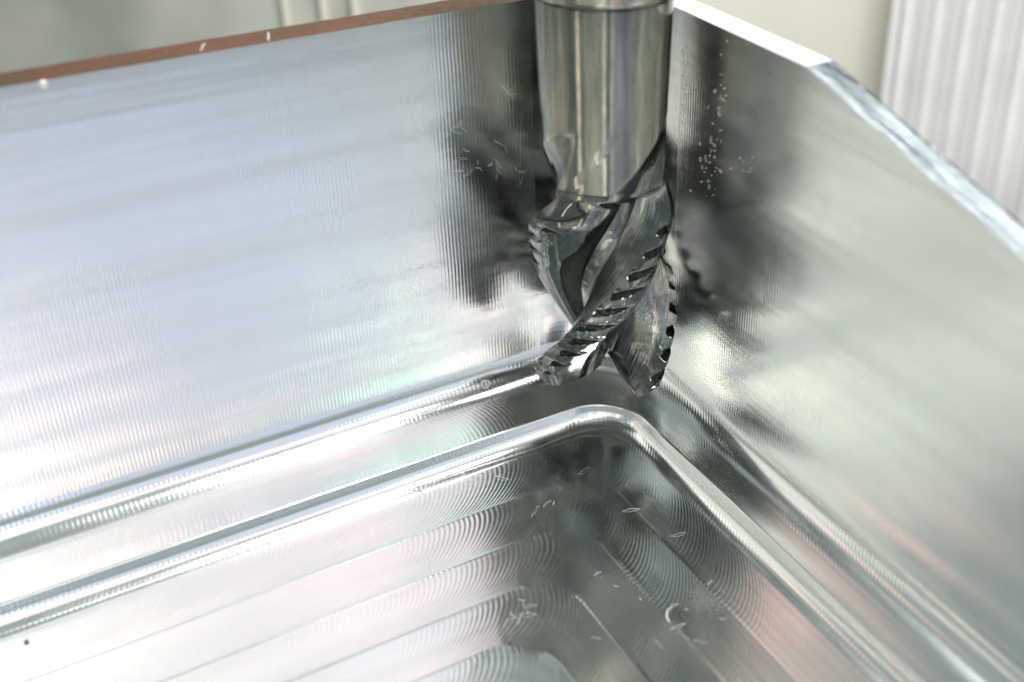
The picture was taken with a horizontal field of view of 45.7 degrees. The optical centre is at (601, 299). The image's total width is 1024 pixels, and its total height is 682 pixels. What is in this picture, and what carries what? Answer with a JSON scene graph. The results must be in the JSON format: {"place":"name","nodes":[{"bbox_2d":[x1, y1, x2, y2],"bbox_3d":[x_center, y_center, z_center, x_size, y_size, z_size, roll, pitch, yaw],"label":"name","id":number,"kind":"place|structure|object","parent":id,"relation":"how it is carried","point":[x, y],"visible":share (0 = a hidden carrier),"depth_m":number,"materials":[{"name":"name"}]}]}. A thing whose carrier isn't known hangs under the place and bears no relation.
{"place":"outdoors","nodes":[
{"label":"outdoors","id":0,"kind":"place"},
{"bbox_2d":[0,0,443,72],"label":"enclosure panel","id":1,"kind":"object","parent":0,"point":[36,33],"depth_m":19.40,"materials":[{"name":"grey paint"}]},
{"bbox_2d":[0,0,1023,681],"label":"aluminium block","id":2,"kind":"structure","parent":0,"point":[250,360],"depth_m":8.99,"materials":[{"name":"silver metal"}]},
{"bbox_2d":[39,80,47,87],"bbox_3d":[-3.639,-1.403,7.871,0.056,0.056,0.028,-17,34,-26],"label":"droplet","id":3,"kind":"object","parent":2,"relation":"on","point":[43,83],"visible":1,"depth_m":7.86,"materials":[{"name":"white liquid"}]},
{"bbox_2d":[367,41,743,647],"bbox_3d":[0.013,0.267,8.513,2.901,3.707,4.251,-17,34,-26],"label":"swarf","id":4,"kind":"object","parent":2,"relation":"on","point":[494,317],"visible":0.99,"depth_m":9.32,"materials":[{"name":"silver metal"}]},
{"bbox_2d":[527,0,676,397],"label":"end mill","id":5,"kind":"object","parent":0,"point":[600,226],"visible":1,"depth_m":9.19,"materials":[{"name":"silver metal"}]},
{"bbox_2d":[695,0,903,108],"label":"cover plate","id":6,"kind":"object","parent":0,"point":[849,37],"depth_m":18.83,"materials":[{"name":"beige paint"}]},
{"bbox_2d":[880,0,1023,224],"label":"bellows cover","id":7,"kind":"object","parent":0,"point":[958,96],"depth_m":18.03,"materials":[{"name":"metal"}]}
]}

